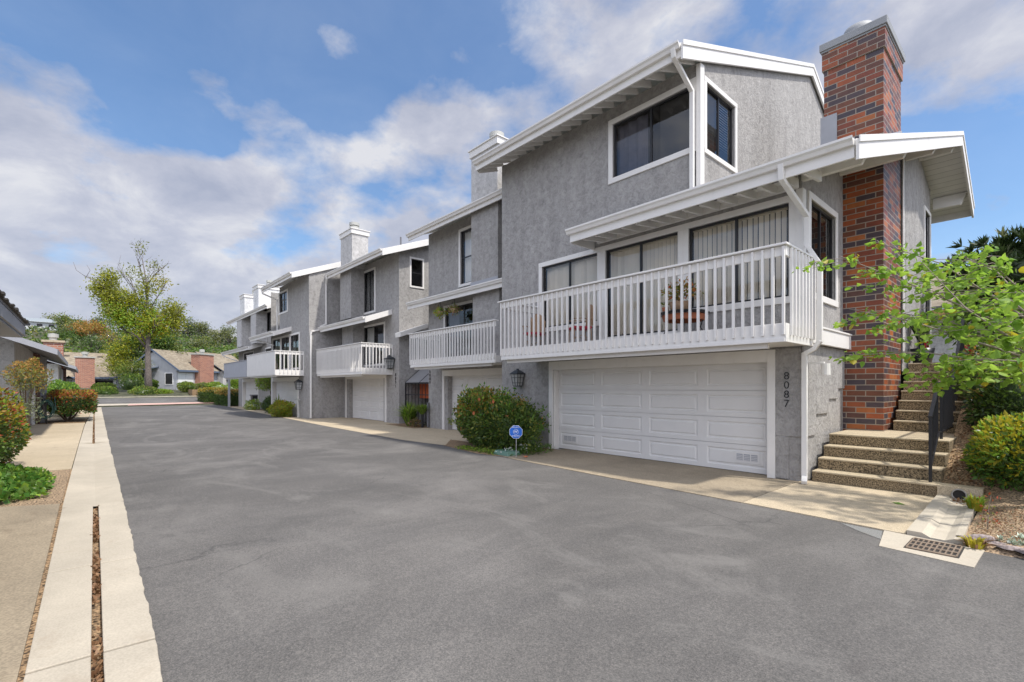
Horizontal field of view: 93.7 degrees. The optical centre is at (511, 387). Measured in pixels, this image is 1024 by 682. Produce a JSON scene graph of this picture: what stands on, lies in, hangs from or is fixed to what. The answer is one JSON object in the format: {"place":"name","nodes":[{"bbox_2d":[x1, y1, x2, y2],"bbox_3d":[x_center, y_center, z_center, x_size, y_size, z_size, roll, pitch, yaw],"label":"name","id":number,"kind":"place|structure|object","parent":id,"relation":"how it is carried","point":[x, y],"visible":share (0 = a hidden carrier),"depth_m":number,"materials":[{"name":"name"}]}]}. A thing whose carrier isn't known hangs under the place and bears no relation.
{"place":"outdoors","nodes":[
{"label":"outdoors","id":0,"kind":"place"},
{"bbox_2d":[0,290,28,337],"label":"house","id":1,"kind":"structure","parent":0,"point":[13,322],"depth_m":10.46,"materials":[{"name":"paint"}]},
{"bbox_2d":[0,504,59,681],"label":"driveway","id":2,"kind":"structure","parent":0,"point":[26,533],"depth_m":4.31,"materials":[{"name":"concrete"}]},
{"bbox_2d":[0,337,67,434],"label":"house","id":3,"kind":"structure","parent":0,"point":[13,349],"depth_m":16.84,"materials":[{"name":"paint"}]},
{"bbox_2d":[5,423,84,470],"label":"driveway","id":4,"kind":"structure","parent":0,"point":[52,447],"depth_m":13.05,"materials":[{"name":"concrete"}]},
{"bbox_2d":[0,356,54,436],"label":"nandina","id":5,"kind":"object","parent":4,"relation":"on","point":[26,374],"visible":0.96,"depth_m":14.98,"materials":[{"name":"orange plant"}]},
{"bbox_2d":[47,410,90,419],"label":"driveway","id":6,"kind":"structure","parent":0,"point":[83,415],"depth_m":26.88,"materials":[{"name":"concrete"}]},
{"bbox_2d":[97,397,201,403],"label":"road","id":7,"kind":"structure","parent":0,"point":[143,400],"depth_m":47.01,"materials":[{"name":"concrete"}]},
{"bbox_2d":[254,377,270,394],"bbox_3d":[-16.243,0.168,32.591,2.396,3.004,2.442,0,0,-25],"label":"tree","id":8,"kind":"object","parent":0,"point":[266,383],"visible":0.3,"depth_m":32.12,"materials":[{"name":"green plant"}]},
{"bbox_2d":[285,417,468,444],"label":"driveway","id":9,"kind":"structure","parent":0,"point":[423,435],"depth_m":18.20,"materials":[{"name":"concrete"}]},
{"bbox_2d":[22,330,977,517],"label":"ground","id":10,"kind":"structure","parent":0,"point":[123,393],"depth_m":51.61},
{"bbox_2d":[0,387,32,465],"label":"photinia bush","id":11,"kind":"object","parent":10,"relation":"on","point":[8,423],"visible":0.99,"depth_m":9.32,"materials":[{"name":"green plant"}]},
{"bbox_2d":[0,469,70,506],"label":"planting bed","id":12,"kind":"object","parent":10,"relation":"on","point":[56,492],"visible":0.33,"depth_m":7.25,"materials":[{"name":"gravel"}]},
{"bbox_2d":[0,463,55,503],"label":"ground ivy","id":13,"kind":"object","parent":12,"relation":"on","point":[18,481],"visible":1,"depth_m":7.60,"materials":[{"name":"green plant"}]},
{"bbox_2d":[24,317,56,330],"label":"house","id":14,"kind":"structure","parent":10,"relation":"on","point":[40,322],"depth_m":176.04,"materials":[{"name":"white paint"}]},
{"bbox_2d":[17,469,71,681],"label":"planting bed","id":15,"kind":"object","parent":10,"relation":"on","point":[21,675],"depth_m":3.67,"materials":[{"name":"soil"}]},
{"bbox_2d":[41,333,77,411],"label":"house","id":16,"kind":"structure","parent":10,"relation":"on","point":[59,371],"depth_m":34.62,"materials":[{"name":"white paint"}]},
{"bbox_2d":[47,379,80,416],"bbox_3d":[-25.872,0.611,27.612,1.860,2.237,7.230,0,0,-42],"label":"dense bush","id":17,"kind":"object","parent":10,"relation":"on","point":[59,384],"visible":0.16,"depth_m":26.34,"materials":[{"name":"green plant"}]},
{"bbox_2d":[40,419,87,423],"bbox_3d":[-21.747,1.696,23.051,2.020,0.100,3.650,0,0,-42],"label":"planting bed","id":18,"kind":"object","parent":10,"relation":"on","point":[64,421],"visible":0.43,"depth_m":23.00,"materials":[{"name":"soil"}]},
{"bbox_2d":[38,396,55,423],"bbox_3d":[-20.853,1.017,21.515,0.610,1.266,0.195,0,0,-42],"label":"hose stand","id":19,"kind":"object","parent":18,"relation":"on","point":[51,404],"visible":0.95,"depth_m":21.51,"materials":[{"name":"teal metal"}]},
{"bbox_2d":[45,388,98,421],"bbox_3d":[-21.918,0.873,23.993,1.960,1.632,5.039,0,0,-42],"label":"photinia bush","id":20,"kind":"object","parent":18,"relation":"on","point":[80,400],"visible":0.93,"depth_m":22.54,"materials":[{"name":"green plant"}]},
{"bbox_2d":[52,311,84,330],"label":"hill tree","id":21,"kind":"object","parent":10,"relation":"on","point":[63,319],"visible":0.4,"depth_m":167.86,"materials":[{"name":"green plant"}]},
{"bbox_2d":[55,328,84,344],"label":"hill tree","id":22,"kind":"object","parent":10,"relation":"on","point":[62,336],"visible":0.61,"depth_m":145.98,"materials":[{"name":"green plant"}]},
{"bbox_2d":[65,333,111,350],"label":"hill tree","id":23,"kind":"object","parent":10,"relation":"on","point":[92,341],"visible":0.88,"depth_m":134.49,"materials":[{"name":"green plant"}]},
{"bbox_2d":[65,316,112,336],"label":"hill tree","id":24,"kind":"object","parent":10,"relation":"on","point":[88,328],"visible":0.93,"depth_m":153.28,"materials":[{"name":"orange plant"}]},
{"bbox_2d":[23,407,162,681],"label":"concrete gutter","id":25,"kind":"object","parent":10,"relation":"on","point":[60,650],"visible":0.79,"depth_m":3.81,"materials":[{"name":"concrete"}]},
{"bbox_2d":[64,352,122,387],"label":"house","id":26,"kind":"structure","parent":10,"relation":"on","point":[89,374],"depth_m":62.56,"materials":[{"name":"beige"}]},
{"bbox_2d":[91,414,103,681],"bbox_3d":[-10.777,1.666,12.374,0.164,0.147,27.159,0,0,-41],"label":"leaf litter","id":27,"kind":"object","parent":10,"relation":"on","point":[99,665],"visible":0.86,"depth_m":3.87,"materials":[{"name":"plant"}]},
{"bbox_2d":[92,386,118,394],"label":"garden bush","id":28,"kind":"object","parent":10,"relation":"on","point":[104,390],"visible":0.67,"depth_m":50.32,"materials":[{"name":"green plant"}]},
{"bbox_2d":[102,355,153,383],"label":"tree","id":29,"kind":"object","parent":10,"relation":"on","point":[140,365],"visible":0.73,"depth_m":59.37,"materials":[{"name":"green plant"}]},
{"bbox_2d":[22,324,238,359],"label":"hill scrub","id":30,"kind":"object","parent":10,"relation":"on","point":[222,348],"visible":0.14,"depth_m":159.40,"materials":[{"name":"green plant"}]},
{"bbox_2d":[118,373,144,389],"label":"garden bush","id":31,"kind":"object","parent":10,"relation":"on","point":[129,382],"visible":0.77,"depth_m":57.59,"materials":[{"name":"green plant"}]},
{"bbox_2d":[73,239,192,388],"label":"tall tree","id":32,"kind":"object","parent":10,"relation":"on","point":[152,321],"visible":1,"depth_m":51.91,"materials":[{"name":"green plant"}]},
{"bbox_2d":[94,324,189,380],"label":"spreading tree","id":33,"kind":"object","parent":10,"relation":"on","point":[123,351],"visible":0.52,"depth_m":62.24,"materials":[{"name":"green plant"}]},
{"bbox_2d":[127,385,159,394],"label":"garden bush","id":34,"kind":"object","parent":10,"relation":"on","point":[140,390],"visible":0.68,"depth_m":51.97,"materials":[{"name":"green plant"}]},
{"bbox_2d":[123,349,238,389],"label":"house","id":35,"kind":"structure","parent":10,"relation":"on","point":[171,370],"depth_m":63.36,"materials":[{"name":"grey"}]},
{"bbox_2d":[178,373,193,382],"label":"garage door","id":36,"kind":"structure","parent":35,"relation":"in","point":[189,377],"depth_m":62.50,"materials":[{"name":"white paint"}]},
{"bbox_2d":[177,381,195,391],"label":"garden bush","id":37,"kind":"object","parent":10,"relation":"on","point":[184,386],"visible":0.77,"depth_m":56.20,"materials":[{"name":"green plant"}]},
{"bbox_2d":[179,316,199,335],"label":"hill tree","id":38,"kind":"object","parent":10,"relation":"on","point":[191,330],"visible":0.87,"depth_m":200.31,"materials":[{"name":"green plant"}]},
{"bbox_2d":[185,336,211,349],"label":"hill tree","id":39,"kind":"object","parent":10,"relation":"on","point":[195,343],"visible":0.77,"depth_m":159.27,"materials":[{"name":"green plant"}]},
{"bbox_2d":[189,319,210,335],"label":"hill tree","id":40,"kind":"object","parent":10,"relation":"on","point":[202,328],"visible":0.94,"depth_m":202.99,"materials":[{"name":"green plant"}]},
{"bbox_2d":[196,387,227,402],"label":"hedge","id":41,"kind":"object","parent":10,"relation":"on","point":[205,394],"visible":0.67,"depth_m":46.73,"materials":[{"name":"green plant"}]},
{"bbox_2d":[215,325,236,342],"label":"hill tree","id":42,"kind":"object","parent":10,"relation":"on","point":[225,333],"visible":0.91,"depth_m":196.43,"materials":[{"name":"green plant"}]},
{"bbox_2d":[221,280,279,408],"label":"townhouse","id":43,"kind":"structure","parent":10,"relation":"on","point":[253,319],"depth_m":36.25,"materials":[{"name":"grey paint"}]},
{"bbox_2d":[246,382,256,400],"bbox_3d":[-20.620,0.603,38.246,0.060,2.065,4.600,0,0,-42],"label":"garage door","id":44,"kind":"structure","parent":43,"relation":"in","point":[250,386],"depth_m":38.81,"materials":[{"name":"white"}]},
{"bbox_2d":[243,399,260,409],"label":"pale shrub","id":45,"kind":"object","parent":10,"relation":"on","point":[252,404],"visible":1,"depth_m":34.40,"materials":[{"name":"green plant"}]},
{"bbox_2d":[247,262,343,418],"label":"townhouse","id":46,"kind":"structure","parent":10,"relation":"on","point":[287,363],"depth_m":25.82,"materials":[{"name":"grey paint"}]},
{"bbox_2d":[280,335,288,369],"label":"window","id":47,"kind":"structure","parent":46,"relation":"in","point":[287,336],"depth_m":28.50,"materials":[{"name":"glass"}]},
{"bbox_2d":[276,381,296,415],"bbox_3d":[-13.149,0.632,28.231,0.060,2.005,4.700,0,0,-42],"label":"garage door","id":48,"kind":"structure","parent":46,"relation":"in","point":[286,390],"depth_m":28.14,"materials":[{"name":"metal"}]},
{"bbox_2d":[289,332,299,369],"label":"window","id":49,"kind":"structure","parent":46,"relation":"in","point":[295,334],"depth_m":27.23,"materials":[{"name":"glass"}]},
{"bbox_2d":[316,222,428,423],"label":"townhouse","id":50,"kind":"structure","parent":10,"relation":"on","point":[379,290],"depth_m":22.70,"materials":[{"name":"grey paint"}]},
{"bbox_2d":[353,378,383,420],"bbox_3d":[-7.272,0.592,24.387,0.060,2.085,4.430,0,0,-42],"label":"garage door","id":51,"kind":"structure","parent":50,"relation":"in","point":[368,394],"depth_m":24.36,"materials":[{"name":"metal"}]},
{"bbox_2d":[364,267,375,314],"bbox_3d":[-7.061,-4.750,23.905,0.204,2.200,1.450,0,0,-42],"label":"window","id":52,"kind":"structure","parent":50,"relation":"in","point":[370,271],"depth_m":23.89,"materials":[{"name":"white paint"}]},
{"bbox_2d":[364,321,384,366],"bbox_3d":[-6.707,-2.060,23.551,0.264,2.060,2.450,0,0,-42],"label":"sliding door","id":53,"kind":"structure","parent":50,"relation":"in","point":[370,330],"depth_m":24.11,"materials":[{"name":"white paint"}]},
{"bbox_2d":[405,369,428,422],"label":"iron gate","id":54,"kind":"structure","parent":50,"relation":"attached to","point":[419,376],"depth_m":21.25,"materials":[{"name":"metal"}]},
{"bbox_2d":[410,256,423,288],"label":"window","id":55,"kind":"structure","parent":50,"relation":"in","point":[411,258],"depth_m":22.30,"materials":[{"name":"white paint"}]},
{"bbox_2d":[387,423,427,427],"bbox_3d":[-4.412,1.688,20.474,1.050,0.100,2.700,0,0,-42],"label":"planting bed","id":56,"kind":"object","parent":10,"relation":"on","point":[403,425],"visible":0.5,"depth_m":20.50,"materials":[{"name":"soil"}]},
{"bbox_2d":[393,401,420,425],"bbox_3d":[-4.327,1.083,20.216,1.868,1.134,1.812,0,0,-42],"label":"grass clump","id":57,"kind":"object","parent":56,"relation":"on","point":[409,412],"visible":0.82,"depth_m":19.99,"materials":[{"name":"green plant"}]},
{"bbox_2d":[405,130,507,429],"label":"townhouse","id":58,"kind":"structure","parent":10,"relation":"on","point":[465,267],"depth_m":16.75,"materials":[{"name":"grey paint"}]},
{"bbox_2d":[443,300,472,356],"bbox_3d":[-1.736,-2.100,17.788,0.262,2.100,2.530,0,0,-42],"label":"sliding door","id":59,"kind":"structure","parent":58,"relation":"in","point":[454,320],"depth_m":18.49,"materials":[{"name":"white paint"}]},
{"bbox_2d":[458,225,470,287],"bbox_3d":[-1.400,-4.790,17.411,0.264,2.160,1.520,0,0,-42],"label":"window","id":60,"kind":"structure","parent":58,"relation":"in","point":[467,257],"depth_m":17.85,"materials":[{"name":"white paint"}]},
{"bbox_2d":[452,375,501,429],"bbox_3d":[-0.957,0.598,17.109,0.060,2.075,4.480,0,0,-42],"label":"garage door","id":61,"kind":"structure","parent":58,"relation":"in","point":[492,380],"depth_m":17.76,"materials":[{"name":"metal"}]},
{"bbox_2d":[444,440,557,456],"bbox_3d":[-0.835,1.696,13.443,2.020,0.100,3.970,0,0,-42],"label":"planting bed","id":62,"kind":"object","parent":10,"relation":"on","point":[453,443],"visible":0.3,"depth_m":13.54,"materials":[{"name":"soil"}]},
{"bbox_2d":[455,445,494,454],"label":"ground cover","id":63,"kind":"object","parent":62,"relation":"on","point":[480,449],"visible":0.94,"depth_m":12.34,"materials":[{"name":"green plant"}]},
{"bbox_2d":[448,382,551,454],"bbox_3d":[-0.412,0.777,12.958,2.222,1.896,4.158,0,0,-42],"label":"flowering shrub","id":64,"kind":"object","parent":62,"relation":"on","point":[490,419],"visible":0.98,"depth_m":12.37,"materials":[{"name":"green plant"}]},
{"bbox_2d":[494,449,519,455],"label":"succulent plant","id":65,"kind":"object","parent":62,"relation":"on","point":[508,452],"visible":0.92,"depth_m":11.56,"materials":[{"name":"plant"}]},
{"bbox_2d":[510,425,521,448],"bbox_3d":[0.093,1.284,11.259,0.305,0.773,0.034,0,0,10],"label":"alarm sign","id":66,"kind":"object","parent":62,"relation":"in","point":[516,431],"visible":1,"depth_m":11.25,"materials":[{"name":"metal"}]},
{"bbox_2d":[496,442,552,455],"bbox_3d":[0.372,1.544,12.054,1.909,0.309,1.023,0,0,-42],"label":"flowering plant","id":67,"kind":"object","parent":62,"relation":"on","point":[528,450],"visible":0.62,"depth_m":11.90,"materials":[{"name":"green plant"}]},
{"bbox_2d":[472,14,974,483],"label":"townhouse","id":68,"kind":"structure","parent":10,"relation":"on","point":[738,186],"depth_m":10.08,"materials":[{"name":"grey paint"}]},
{"bbox_2d":[522,314,545,344],"bbox_3d":[0.584,-1.439,12.547,0.463,1.041,0.541,0,0,23],"label":"patio chair","id":69,"kind":"object","parent":68,"relation":"on","point":[536,327],"visible":0.4,"depth_m":12.72,"materials":[{"name":"beige wicker"}]},
{"bbox_2d":[538,247,600,331],"bbox_3d":[1.534,-2.440,12.448,0.274,1.900,2.140,0,0,-42],"label":"window","id":70,"kind":"structure","parent":68,"relation":"in","point":[587,269],"depth_m":12.45,"materials":[{"name":"glass"}]},
{"bbox_2d":[569,304,592,341],"bbox_3d":[1.613,-1.439,11.310,0.541,1.041,0.463,0,0,-12],"label":"patio chair","id":71,"kind":"object","parent":68,"relation":"on","point":[586,318],"visible":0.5,"depth_m":11.24,"materials":[{"name":"beige wicker"}]},
{"bbox_2d":[601,224,682,339],"bbox_3d":[2.946,-2.230,10.854,0.274,2.320,2.120,0,0,-42],"label":"sliding door","id":72,"kind":"structure","parent":68,"relation":"in","point":[629,259],"depth_m":10.85,"materials":[{"name":"white paint"}]},
{"bbox_2d":[608,77,695,184],"bbox_3d":[3.115,-5.565,10.656,0.264,1.510,2.220,0,0,-42],"label":"window","id":73,"kind":"structure","parent":68,"relation":"in","point":[632,136],"depth_m":11.02,"materials":[{"name":"white paint"}]},
{"bbox_2d":[559,363,766,473],"bbox_3d":[3.046,0.588,10.916,0.082,2.095,5.380,0,0,-42],"label":"garage door","id":74,"kind":"structure","parent":68,"relation":"in","point":[714,416],"depth_m":10.40,"materials":[{"name":"metal"}]},
{"bbox_2d":[661,309,709,333],"bbox_3d":[3.307,-1.182,9.236,0.940,0.515,0.940,0,0,-42],"label":"patio table","id":75,"kind":"object","parent":68,"relation":"on","point":[685,315],"visible":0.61,"depth_m":8.94,"materials":[{"name":"brown wood"}]},
{"bbox_2d":[661,276,703,309],"bbox_3d":[3.271,-1.787,9.254,0.644,0.690,0.863,0,0,-42],"label":"potted plant","id":76,"kind":"object","parent":75,"relation":"on","point":[685,303],"visible":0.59,"depth_m":9.17,"materials":[{"name":"green plant"}]},
{"bbox_2d":[704,75,737,172],"bbox_3d":[4.450,-5.590,10.380,1.530,1.580,0.204,0,0,-42],"label":"window","id":77,"kind":"structure","parent":68,"relation":"in","point":[707,81],"depth_m":10.37,"materials":[{"name":"white paint"}]},
{"bbox_2d":[683,196,795,311],"bbox_3d":[4.355,-2.440,9.263,0.274,1.900,2.130,0,0,-42],"label":"window","id":78,"kind":"structure","parent":68,"relation":"in","point":[727,234],"depth_m":9.23,"materials":[{"name":"glass"}]},
{"bbox_2d":[808,190,838,307],"bbox_3d":[5.838,-2.550,9.184,1.720,1.900,0.274,0,0,-42],"label":"window","id":79,"kind":"structure","parent":68,"relation":"in","point":[812,197],"depth_m":9.39,"materials":[{"name":"white paint"}]},
{"bbox_2d":[924,205,930,333],"bbox_3d":[10.854,-2.950,12.593,0.950,3.400,0.124,0,0,-42],"label":"window","id":80,"kind":"structure","parent":68,"relation":"in","point":[926,210],"depth_m":12.81,"materials":[{"name":"white paint"}]},
{"bbox_2d":[812,362,974,496],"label":"staircase","id":81,"kind":"structure","parent":10,"relation":"on","point":[896,459],"depth_m":8.28,"materials":[{"name":"concrete"}]},
{"bbox_2d":[928,318,964,481],"bbox_3d":[7.999,-0.002,8.774,4.311,2.924,0.060,0,0,-42],"label":"handrail","id":82,"kind":"object","parent":81,"relation":"on","point":[940,414],"visible":0.67,"depth_m":8.05,"materials":[{"name":"black metal"}]},
{"bbox_2d":[941,309,986,355],"bbox_3d":[10.272,-1.211,10.895,0.922,1.358,0.846,0,0,-42],"label":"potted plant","id":83,"kind":"object","parent":81,"relation":"on","point":[966,314],"visible":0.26,"depth_m":10.75,"materials":[{"name":"green plant"}]},
{"bbox_2d":[879,530,984,567],"bbox_3d":[4.255,1.694,4.939,0.800,0.100,0.830,0,0,-42],"label":"grate apron","id":84,"kind":"object","parent":10,"relation":"on","point":[970,557],"visible":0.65,"depth_m":4.80,"materials":[{"name":"concrete"}]},
{"bbox_2d":[903,537,964,557],"bbox_3d":[4.328,1.650,4.917,0.480,0.040,0.420,0,0,-42],"label":"drain grate","id":85,"kind":"object","parent":84,"relation":"in","point":[937,547],"visible":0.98,"depth_m":4.90,"materials":[{"name":"metal"}]},
{"bbox_2d":[907,517,967,543],"bbox_3d":[4.863,1.650,5.470,0.785,0.100,0.477,0,0,-42],"label":"concrete gutter","id":86,"kind":"object","parent":10,"relation":"on","point":[926,528],"visible":0.83,"depth_m":5.40,"materials":[{"name":"concrete"}]},
{"bbox_2d":[918,495,975,528],"bbox_3d":[5.815,1.648,6.356,1.795,0.104,0.452,0,0,-43],"label":"concrete gutter","id":87,"kind":"object","parent":10,"relation":"on","point":[941,509],"visible":0.67,"depth_m":6.18,"materials":[{"name":"concrete"}]},
{"bbox_2d":[937,483,984,500],"bbox_3d":[6.569,1.560,7.030,0.282,0.220,0.490,0,0,-42],"label":"headwall","id":88,"kind":"object","parent":10,"relation":"on","point":[953,491],"visible":0.71,"depth_m":6.97,"materials":[{"name":"concrete"}]},
{"bbox_2d":[938,224,1023,345],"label":"dark tree","id":89,"kind":"object","parent":10,"relation":"on","point":[1008,244],"visible":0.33,"depth_m":10.96,"materials":[{"name":"green plant"}]},
{"bbox_2d":[0,0,1023,338],"label":"sky","id":90,"kind":"structure","parent":0,"point":[239,140],"materials":[{"name":"blue"}]},
{"bbox_2d":[101,405,1023,681],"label":"road","id":91,"kind":"structure","parent":0,"point":[273,549],"depth_m":4.19,"materials":[{"name":"asphalt"}]},
{"bbox_2d":[266,399,295,416],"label":"bush","id":92,"kind":"object","parent":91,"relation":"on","point":[281,408],"visible":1,"depth_m":26.37,"materials":[{"name":"green plant"}]},
{"bbox_2d":[842,523,881,538],"bbox_3d":[4.115,1.650,5.516,0.270,0.001,0.630,0,0,2],"label":"asphalt patch","id":93,"kind":"object","parent":91,"relation":"on","point":[874,533],"visible":1,"depth_m":5.48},
{"bbox_2d":[503,449,798,502],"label":"driveway","id":94,"kind":"structure","parent":0,"point":[732,485],"depth_m":9.02,"materials":[{"name":"concrete"}]},
{"bbox_2d":[743,480,933,533],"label":"path","id":95,"kind":"structure","parent":0,"point":[877,509],"depth_m":6.76,"materials":[{"name":"concrete"}]},
{"bbox_2d":[909,309,940,362],"bbox_3d":[9.245,-1.145,10.815,1.020,1.230,1.018,0,0,-42],"label":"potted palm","id":96,"kind":"object","parent":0,"point":[931,350],"visible":0.29,"depth_m":10.74,"materials":[{"name":"green plant"}]},
{"bbox_2d":[930,272,976,362],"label":"house","id":97,"kind":"structure","parent":0,"point":[938,344],"depth_m":16.50,"materials":[{"name":"white paint"}]},
{"bbox_2d":[942,345,1023,496],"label":"mulch bank","id":98,"kind":"structure","parent":0,"point":[961,430],"depth_m":7.57,"materials":[{"name":"soil"}]},
{"bbox_2d":[948,334,1022,398],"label":"dark bush","id":99,"kind":"object","parent":98,"relation":"on","point":[975,353],"visible":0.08,"depth_m":9.23,"materials":[{"name":"green plant"}]},
{"bbox_2d":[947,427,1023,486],"bbox_3d":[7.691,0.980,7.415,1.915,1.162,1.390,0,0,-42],"label":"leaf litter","id":100,"kind":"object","parent":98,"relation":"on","point":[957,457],"visible":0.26,"depth_m":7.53,"materials":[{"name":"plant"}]},
{"bbox_2d":[959,410,1023,491],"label":"yellow bush","id":101,"kind":"object","parent":98,"relation":"on","point":[999,449],"visible":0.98,"depth_m":6.81,"materials":[{"name":"green plant"}]},
{"bbox_2d":[961,364,1023,429],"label":"dark bush","id":102,"kind":"object","parent":98,"relation":"on","point":[993,398],"visible":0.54,"depth_m":8.02,"materials":[{"name":"green plant"}]},
{"bbox_2d":[959,490,1023,558],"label":"mulch bank","id":103,"kind":"structure","parent":0,"point":[1011,499],"depth_m":5.81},
{"bbox_2d":[791,238,1023,396],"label":"redbud tree","id":104,"kind":"object","parent":103,"relation":"on","point":[1008,308],"visible":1,"depth_m":6.24,"materials":[{"name":"green plant"}]},
{"bbox_2d":[955,534,995,549],"bbox_3d":[4.759,1.585,4.929,0.284,0.131,0.288,0,0,-8],"label":"grass clump","id":105,"kind":"object","parent":103,"relation":"on","point":[978,543],"visible":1,"depth_m":4.92,"materials":[{"name":"yellow plant"}]},
{"bbox_2d":[962,493,988,510],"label":"grass clump","id":106,"kind":"object","parent":103,"relation":"on","point":[971,502],"visible":0.88,"depth_m":6.27,"materials":[{"name":"green plant"}]},
{"bbox_2d":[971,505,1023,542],"bbox_3d":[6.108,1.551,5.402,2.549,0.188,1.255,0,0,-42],"label":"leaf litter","id":107,"kind":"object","parent":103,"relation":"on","point":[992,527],"visible":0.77,"depth_m":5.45,"materials":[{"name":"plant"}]},
{"bbox_2d":[997,532,1023,545],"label":"succulent","id":108,"kind":"object","parent":103,"relation":"on","point":[1013,541],"visible":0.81,"depth_m":4.83,"materials":[{"name":"plant"}]},
{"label":"planting bed","id":109,"kind":"structure","parent":0,"visible":0},
{"bbox_2d":[214,389,238,405],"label":"hedge","id":110,"kind":"object","parent":109,"relation":"on","point":[220,397],"visible":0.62,"depth_m":42.23,"materials":[{"name":"green plant"}]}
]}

